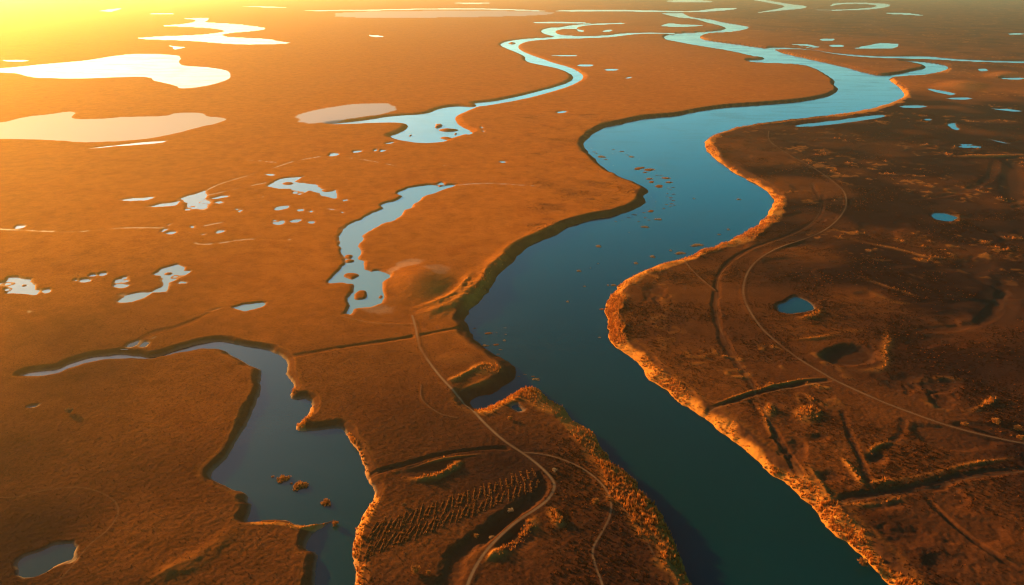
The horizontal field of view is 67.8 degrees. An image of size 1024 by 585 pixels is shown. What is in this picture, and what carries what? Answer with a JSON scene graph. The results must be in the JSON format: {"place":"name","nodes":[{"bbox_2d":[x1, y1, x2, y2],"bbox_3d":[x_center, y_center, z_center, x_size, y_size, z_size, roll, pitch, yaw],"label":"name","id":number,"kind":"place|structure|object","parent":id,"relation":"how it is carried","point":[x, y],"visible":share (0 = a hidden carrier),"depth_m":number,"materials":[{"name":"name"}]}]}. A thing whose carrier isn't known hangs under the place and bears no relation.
{"place":"outdoors","nodes":[
{"label":"outdoors","id":0,"kind":"place"},
{"bbox_2d":[3,60,27,61],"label":"pond","id":1,"kind":"structure","parent":0,"point":[15,60],"depth_m":3073.63,"materials":[{"name":"white liquid"}]},
{"bbox_2d":[0,278,38,294],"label":"pond","id":2,"kind":"structure","parent":0,"point":[18,288],"depth_m":793.25,"materials":[{"name":"white liquid"}]},
{"bbox_2d":[18,544,75,577],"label":"pond","id":3,"kind":"structure","parent":0,"point":[38,563],"depth_m":419.04,"materials":[{"name":"liquid"}]},
{"bbox_2d":[101,8,120,11],"bbox_3d":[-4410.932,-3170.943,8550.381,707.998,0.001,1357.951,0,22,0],"label":"pond","id":4,"kind":"structure","parent":0,"point":[109,10],"depth_m":8386.36,"materials":[{"name":"white liquid"}]},
{"bbox_2d":[0,112,225,141],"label":"lake","id":5,"kind":"structure","parent":0,"point":[64,126],"depth_m":1673.89,"materials":[{"name":"beige liquid"}]},
{"bbox_2d":[0,54,229,87],"bbox_3d":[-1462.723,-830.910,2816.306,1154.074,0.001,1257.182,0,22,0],"label":"lake","id":6,"kind":"structure","parent":0,"point":[168,69],"depth_m":2728.00,"materials":[{"name":"liquid"}]},
{"bbox_2d":[114,284,128,287],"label":"pond","id":7,"kind":"structure","parent":0,"point":[120,285],"depth_m":797.92,"materials":[{"name":"grey liquid"}]},
{"bbox_2d":[121,341,138,349],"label":"pond","id":8,"kind":"structure","parent":0,"point":[133,344],"depth_m":668.21,"materials":[{"name":"liquid"}]},
{"bbox_2d":[99,141,164,147],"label":"pond","id":9,"kind":"structure","parent":0,"point":[141,143],"depth_m":1498.16,"materials":[{"name":"white liquid"}]},
{"bbox_2d":[123,197,153,200],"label":"pond","id":10,"kind":"structure","parent":0,"point":[139,199],"depth_m":1113.18,"materials":[{"name":"white liquid"}]},
{"bbox_2d":[140,342,148,346],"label":"pond","id":11,"kind":"structure","parent":0,"point":[144,344],"depth_m":668.21,"materials":[{"name":"liquid"}]},
{"bbox_2d":[118,265,190,302],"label":"pond","id":12,"kind":"structure","parent":0,"point":[175,270],"depth_m":811.82,"materials":[{"name":"grey liquid"}]},
{"bbox_2d":[152,201,179,206],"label":"pond","id":13,"kind":"structure","parent":0,"point":[169,204],"depth_m":1088.22,"materials":[{"name":"white liquid"}]},
{"bbox_2d":[181,191,209,208],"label":"pond","id":14,"kind":"structure","parent":0,"point":[194,199],"depth_m":1108.47,"materials":[{"name":"white liquid"}]},
{"bbox_2d":[139,18,287,44],"bbox_3d":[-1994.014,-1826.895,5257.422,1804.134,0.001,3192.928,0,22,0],"label":"pond","id":15,"kind":"structure","parent":0,"point":[226,28],"depth_m":4419.63,"materials":[{"name":"white liquid"}]},
{"bbox_2d":[234,303,264,310],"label":"pond","id":16,"kind":"structure","parent":0,"point":[246,307],"depth_m":747.62,"materials":[{"name":"grey liquid"}]},
{"bbox_2d":[247,6,285,7],"bbox_3d":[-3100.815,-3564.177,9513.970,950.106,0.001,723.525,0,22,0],"label":"pond","id":17,"kind":"structure","parent":0,"point":[266,7],"depth_m":9356.74,"materials":[{"name":"yellow liquid"}]},
{"bbox_2d":[274,206,288,209],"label":"pond","id":18,"kind":"structure","parent":0,"point":[281,207],"depth_m":1073.40,"materials":[{"name":"white liquid"}]},
{"bbox_2d":[268,177,336,198],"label":"pond","id":19,"kind":"structure","parent":0,"point":[297,186],"depth_m":1178.45,"materials":[{"name":"white liquid"}]},
{"bbox_2d":[305,8,538,10],"bbox_3d":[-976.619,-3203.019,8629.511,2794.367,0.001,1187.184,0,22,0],"label":"pond","id":20,"kind":"structure","parent":0,"point":[415,9],"depth_m":8692.55,"materials":[{"name":"beige liquid"}]},
{"bbox_2d":[0,0,1023,584],"bbox_3d":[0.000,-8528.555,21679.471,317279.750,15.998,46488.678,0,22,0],"label":"ground","id":21,"kind":"structure","parent":0,"point":[328,74],"depth_m":813.16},
{"bbox_2d":[64,408,72,412],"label":"bush","id":22,"kind":"object","parent":21,"relation":"on","point":[67,410],"visible":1,"depth_m":558.92,"materials":[{"name":"plant"}]},
{"bbox_2d":[23,342,374,584],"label":"channel","id":23,"kind":"object","parent":21,"relation":"in","point":[272,441],"visible":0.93,"depth_m":501.58,"materials":[{"name":"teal liquid"}]},
{"bbox_2d":[276,475,289,482],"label":"reed islet","id":24,"kind":"object","parent":23,"relation":"on","point":[282,478],"visible":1,"depth_m":490.91,"materials":[{"name":"brown plant"}]},
{"bbox_2d":[293,480,308,490],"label":"reed islet","id":25,"kind":"object","parent":23,"relation":"on","point":[297,486],"visible":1,"depth_m":484.09,"materials":[{"name":"brown plant"}]},
{"bbox_2d":[320,498,330,505],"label":"reed islet","id":26,"kind":"object","parent":23,"relation":"on","point":[326,502],"visible":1,"depth_m":468.35,"materials":[{"name":"brown plant"}]},
{"bbox_2d":[363,540,371,560],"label":"scrub row","id":27,"kind":"object","parent":21,"relation":"on","point":[367,549],"visible":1,"depth_m":424.85,"materials":[{"name":"brown plant"}]},
{"bbox_2d":[365,540,378,558],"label":"scrub row","id":28,"kind":"object","parent":21,"relation":"on","point":[375,544],"visible":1,"depth_m":425.45,"materials":[{"name":"brown plant"}]},
{"bbox_2d":[366,521,378,541],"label":"scrub row","id":29,"kind":"object","parent":21,"relation":"on","point":[371,531],"visible":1,"depth_m":439.19,"materials":[{"name":"brown plant"}]},
{"bbox_2d":[368,522,381,540],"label":"scrub row","id":30,"kind":"object","parent":21,"relation":"on","point":[376,529],"visible":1,"depth_m":438.82,"materials":[{"name":"brown plant"}]},
{"bbox_2d":[369,535,383,557],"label":"scrub row","id":31,"kind":"object","parent":21,"relation":"on","point":[375,547],"visible":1,"depth_m":427.83,"materials":[{"name":"brown plant"}]},
{"bbox_2d":[375,516,385,538],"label":"scrub row","id":32,"kind":"object","parent":21,"relation":"on","point":[383,522],"visible":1,"depth_m":441.56,"materials":[{"name":"brown plant"}]},
{"bbox_2d":[378,535,387,552],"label":"scrub row","id":33,"kind":"object","parent":21,"relation":"on","point":[383,543],"visible":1,"depth_m":428.97,"materials":[{"name":"brown plant"}]},
{"bbox_2d":[383,517,391,534],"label":"scrub row","id":34,"kind":"object","parent":21,"relation":"on","point":[386,528],"visible":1,"depth_m":442.48,"materials":[{"name":"brown plant"}]},
{"bbox_2d":[382,531,396,551],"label":"scrub row","id":35,"kind":"object","parent":21,"relation":"on","point":[393,535],"visible":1,"depth_m":431.55,"materials":[{"name":"brown plant"}]},
{"bbox_2d":[328,185,454,313],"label":"channel","id":36,"kind":"object","parent":21,"relation":"in","point":[350,240],"visible":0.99,"depth_m":928.07,"materials":[{"name":"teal liquid"}]},
{"bbox_2d":[386,515,399,533],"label":"scrub row","id":37,"kind":"object","parent":21,"relation":"on","point":[394,522],"visible":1,"depth_m":445.70,"materials":[{"name":"brown plant"}]},
{"bbox_2d":[389,531,400,548],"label":"scrub row","id":38,"kind":"object","parent":21,"relation":"on","point":[396,537],"visible":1,"depth_m":433.58,"materials":[{"name":"brown plant"}]},
{"bbox_2d":[394,514,401,530],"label":"scrub row","id":39,"kind":"object","parent":21,"relation":"on","point":[398,521],"visible":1,"depth_m":447.42,"materials":[{"name":"brown plant"}]},
{"bbox_2d":[397,528,403,545],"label":"scrub row","id":40,"kind":"object","parent":21,"relation":"on","point":[402,532],"visible":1,"depth_m":435.28,"materials":[{"name":"brown plant"}]},
{"bbox_2d":[399,511,406,529],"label":"scrub row","id":41,"kind":"object","parent":21,"relation":"on","point":[404,516],"visible":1,"depth_m":447.94,"materials":[{"name":"brown plant"}]},
{"bbox_2d":[399,526,410,545],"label":"scrub row","id":42,"kind":"object","parent":21,"relation":"on","point":[405,535],"visible":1,"depth_m":435.95,"materials":[{"name":"brown plant"}]},
{"bbox_2d":[402,510,413,526],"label":"scrub row","id":43,"kind":"object","parent":21,"relation":"on","point":[407,521],"visible":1,"depth_m":448.76,"materials":[{"name":"brown plant"}]},
{"bbox_2d":[405,524,416,541],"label":"scrub row","id":44,"kind":"object","parent":21,"relation":"on","point":[410,533],"visible":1,"depth_m":437.96,"materials":[{"name":"brown plant"}]},
{"bbox_2d":[409,508,417,523],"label":"scrub row","id":45,"kind":"object","parent":21,"relation":"on","point":[414,515],"visible":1,"depth_m":451.57,"materials":[{"name":"brown plant"}]},
{"bbox_2d":[411,565,420,573],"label":"bush","id":46,"kind":"object","parent":21,"relation":"on","point":[416,569],"visible":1,"depth_m":408.73,"materials":[{"name":"brown plant"}]},
{"bbox_2d":[413,520,421,540],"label":"scrub row","id":47,"kind":"object","parent":21,"relation":"on","point":[418,529],"visible":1,"depth_m":439.68,"materials":[{"name":"brown plant"}]},
{"bbox_2d":[417,505,422,523],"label":"scrub row","id":48,"kind":"object","parent":21,"relation":"on","point":[421,509],"visible":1,"depth_m":453.43,"materials":[{"name":"brown plant"}]},
{"bbox_2d":[420,519,427,534],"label":"scrub row","id":49,"kind":"object","parent":21,"relation":"on","point":[422,531],"visible":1,"depth_m":441.93,"materials":[{"name":"brown plant"}]},
{"bbox_2d":[421,505,430,520],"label":"scrub row","id":50,"kind":"object","parent":21,"relation":"on","point":[428,507],"visible":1,"depth_m":455.98,"materials":[{"name":"brown plant"}]},
{"bbox_2d":[423,517,435,534],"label":"scrub row","id":51,"kind":"object","parent":21,"relation":"on","point":[427,528],"visible":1,"depth_m":443.66,"materials":[{"name":"brown plant"}]},
{"bbox_2d":[426,502,433,517],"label":"scrub row","id":52,"kind":"object","parent":21,"relation":"on","point":[429,512],"visible":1,"depth_m":457.62,"materials":[{"name":"brown plant"}]},
{"bbox_2d":[430,516,436,532],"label":"scrub row","id":53,"kind":"object","parent":21,"relation":"on","point":[433,526],"visible":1,"depth_m":444.44,"materials":[{"name":"brown plant"}]},
{"bbox_2d":[436,513,444,529],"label":"scrub row","id":54,"kind":"object","parent":21,"relation":"on","point":[439,521],"visible":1,"depth_m":447.57,"materials":[{"name":"brown plant"}]},
{"bbox_2d":[440,512,450,526],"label":"scrub row","id":55,"kind":"object","parent":21,"relation":"on","point":[445,520],"visible":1,"depth_m":448.78,"materials":[{"name":"brown plant"}]},
{"bbox_2d":[443,496,450,512],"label":"scrub row","id":56,"kind":"object","parent":21,"relation":"on","point":[447,504],"visible":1,"depth_m":461.14,"materials":[{"name":"brown plant"}]},
{"bbox_2d":[448,508,455,523],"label":"scrub row","id":57,"kind":"object","parent":21,"relation":"on","point":[452,516],"visible":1,"depth_m":451.97,"materials":[{"name":"brown plant"}]},
{"bbox_2d":[455,507,459,523],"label":"scrub row","id":58,"kind":"object","parent":21,"relation":"on","point":[457,517],"visible":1,"depth_m":451.68,"materials":[{"name":"brown plant"}]},
{"bbox_2d":[455,493,460,508],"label":"scrub row","id":59,"kind":"object","parent":21,"relation":"on","point":[459,495],"visible":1,"depth_m":465.92,"materials":[{"name":"brown plant"}]},
{"bbox_2d":[458,505,467,519],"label":"scrub row","id":60,"kind":"object","parent":21,"relation":"on","point":[463,510],"visible":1,"depth_m":455.99,"materials":[{"name":"brown plant"}]},
{"bbox_2d":[464,504,471,517],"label":"scrub row","id":61,"kind":"object","parent":21,"relation":"on","point":[468,510],"visible":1,"depth_m":456.24,"materials":[{"name":"brown plant"}]},
{"bbox_2d":[467,490,469,503],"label":"scrub row","id":62,"kind":"object","parent":21,"relation":"on","point":[468,495],"visible":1,"depth_m":469.00,"materials":[{"name":"brown plant"}]},
{"bbox_2d":[472,499,476,515],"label":"scrub row","id":63,"kind":"object","parent":21,"relation":"on","point":[473,509],"visible":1,"depth_m":458.34,"materials":[{"name":"brown plant"}]},
{"bbox_2d":[482,495,488,510],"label":"scrub row","id":64,"kind":"object","parent":21,"relation":"on","point":[487,499],"visible":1,"depth_m":463.54,"materials":[{"name":"brown plant"}]},
{"bbox_2d":[488,482,491,494],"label":"scrub row","id":65,"kind":"object","parent":21,"relation":"on","point":[490,488],"visible":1,"depth_m":476.65,"materials":[{"name":"brown plant"}]},
{"bbox_2d":[335,23,674,142],"bbox_3d":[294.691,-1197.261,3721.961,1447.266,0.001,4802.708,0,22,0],"label":"channel","id":66,"kind":"object","parent":21,"relation":"in","point":[421,128],"visible":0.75,"depth_m":1843.58,"materials":[{"name":"teal liquid"}]},
{"bbox_2d":[0,114,1023,584],"bbox_3d":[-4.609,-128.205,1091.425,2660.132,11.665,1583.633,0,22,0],"label":"marsh scrub","id":67,"kind":"object","parent":21,"relation":"on","point":[812,316],"visible":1,"depth_m":719.37,"materials":[{"name":"brown plant"}]},
{"bbox_2d":[512,485,516,499],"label":"scrub row","id":68,"kind":"object","parent":21,"relation":"on","point":[514,493],"visible":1,"depth_m":472.97,"materials":[{"name":"brown plant"}]},
{"bbox_2d":[259,52,1022,584],"bbox_3d":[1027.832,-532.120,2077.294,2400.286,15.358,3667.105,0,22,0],"label":"reed bed","id":69,"kind":"object","parent":21,"relation":"on","point":[617,322],"visible":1,"depth_m":521.51,"materials":[{"name":"brown plant"}]},
{"bbox_2d":[857,557,868,566],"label":"bush","id":70,"kind":"object","parent":21,"relation":"on","point":[864,562],"visible":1,"depth_m":420.37,"materials":[{"name":"brown plant"}]},
{"bbox_2d":[767,47,1023,62],"bbox_3d":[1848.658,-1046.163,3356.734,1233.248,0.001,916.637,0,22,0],"label":"side channel","id":71,"kind":"object","parent":21,"relation":"in","point":[915,57],"visible":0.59,"depth_m":3248.18,"materials":[{"name":"liquid"}]},
{"bbox_2d":[991,417,1000,423],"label":"bush","id":72,"kind":"object","parent":21,"relation":"on","point":[995,420],"visible":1,"depth_m":546.39,"materials":[{"name":"brown plant"}]},
{"bbox_2d":[1013,425,1021,430],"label":"bush","id":73,"kind":"object","parent":21,"relation":"on","point":[1017,427],"visible":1,"depth_m":539.27,"materials":[{"name":"brown plant"}]},
{"bbox_2d":[512,405,521,411],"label":"pool","id":74,"kind":"structure","parent":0,"point":[517,408],"depth_m":569.39,"materials":[{"name":"liquid"}]},
{"bbox_2d":[534,22,590,23],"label":"pond","id":75,"kind":"structure","parent":0,"point":[563,22],"depth_m":5927.44,"materials":[{"name":"beige liquid"}]},
{"bbox_2d":[559,8,736,11],"bbox_3d":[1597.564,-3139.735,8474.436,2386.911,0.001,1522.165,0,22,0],"label":"river","id":76,"kind":"structure","parent":0,"point":[719,9],"depth_m":8392.05,"materials":[{"name":"beige liquid"}]},
{"bbox_2d":[662,23,702,26],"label":"pond","id":77,"kind":"structure","parent":0,"point":[673,25],"depth_m":5526.37,"materials":[{"name":"liquid"}]},
{"bbox_2d":[667,0,712,1],"bbox_3d":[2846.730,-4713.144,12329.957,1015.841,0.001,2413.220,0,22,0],"label":"pond","id":78,"kind":"structure","parent":0,"point":[688,1],"depth_m":12182.31,"materials":[{"name":"liquid"}]},
{"bbox_2d":[464,13,947,584],"bbox_3d":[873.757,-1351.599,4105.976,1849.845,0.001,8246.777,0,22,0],"label":"river","id":79,"kind":"structure","parent":0,"point":[732,511],"depth_m":693.60,"materials":[{"name":"liquid"}]},
{"bbox_2d":[756,0,805,12],"bbox_3d":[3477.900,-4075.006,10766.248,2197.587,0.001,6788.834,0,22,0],"label":"stream","id":80,"kind":"structure","parent":0,"point":[788,6],"depth_m":9738.70,"materials":[{"name":"liquid"}]},
{"bbox_2d":[778,297,813,313],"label":"pond","id":81,"kind":"structure","parent":0,"point":[795,305],"depth_m":747.87,"materials":[{"name":"liquid"}]},
{"bbox_2d":[792,44,816,47],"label":"pond","id":82,"kind":"structure","parent":0,"point":[805,45],"depth_m":3794.84,"materials":[{"name":"liquid"}]},
{"bbox_2d":[797,115,883,126],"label":"pond","id":83,"kind":"structure","parent":0,"point":[843,120],"depth_m":1737.24,"materials":[{"name":"liquid"}]},
{"bbox_2d":[830,3,889,10],"bbox_3d":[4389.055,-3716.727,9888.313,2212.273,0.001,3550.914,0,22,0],"label":"stream","id":84,"kind":"structure","parent":0,"point":[878,5],"depth_m":10145.72,"materials":[{"name":"liquid"}]},
{"bbox_2d":[857,43,897,48],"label":"pond","id":85,"kind":"structure","parent":0,"point":[880,45],"depth_m":3736.39,"materials":[{"name":"liquid"}]},
{"bbox_2d":[887,13,921,15],"bbox_3d":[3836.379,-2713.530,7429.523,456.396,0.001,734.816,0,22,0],"label":"pond","id":86,"kind":"structure","parent":0,"point":[905,14],"depth_m":7598.33,"materials":[{"name":"liquid"}]},
{"bbox_2d":[900,105,925,107],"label":"pond","id":87,"kind":"structure","parent":0,"point":[914,106],"depth_m":1941.88,"materials":[{"name":"liquid"}]},
{"bbox_2d":[928,89,953,94],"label":"pond","id":88,"kind":"structure","parent":0,"point":[944,92],"depth_m":2186.96,"materials":[{"name":"liquid"}]},
{"bbox_2d":[932,213,956,220],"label":"pond","id":89,"kind":"structure","parent":0,"point":[942,216],"depth_m":1028.95,"materials":[{"name":"liquid"}]},
{"bbox_2d":[948,123,958,129],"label":"pond","id":90,"kind":"structure","parent":0,"point":[952,125],"depth_m":1675.03,"materials":[{"name":"liquid"}]},
{"bbox_2d":[947,98,971,99],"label":"pond","id":91,"kind":"structure","parent":0,"point":[960,98],"depth_m":2074.74,"materials":[{"name":"liquid"}]},
{"bbox_2d":[959,144,980,147],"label":"pond","id":92,"kind":"structure","parent":0,"point":[964,146],"depth_m":1470.91,"materials":[{"name":"liquid"}]},
{"bbox_2d":[996,109,1018,111],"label":"pond","id":93,"kind":"structure","parent":0,"point":[1008,110],"depth_m":1881.63,"materials":[{"name":"liquid"}]},
{"bbox_2d":[1002,77,1023,79],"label":"pond","id":94,"kind":"structure","parent":0,"point":[1014,78],"depth_m":2502.84,"materials":[{"name":"liquid"}]}
]}

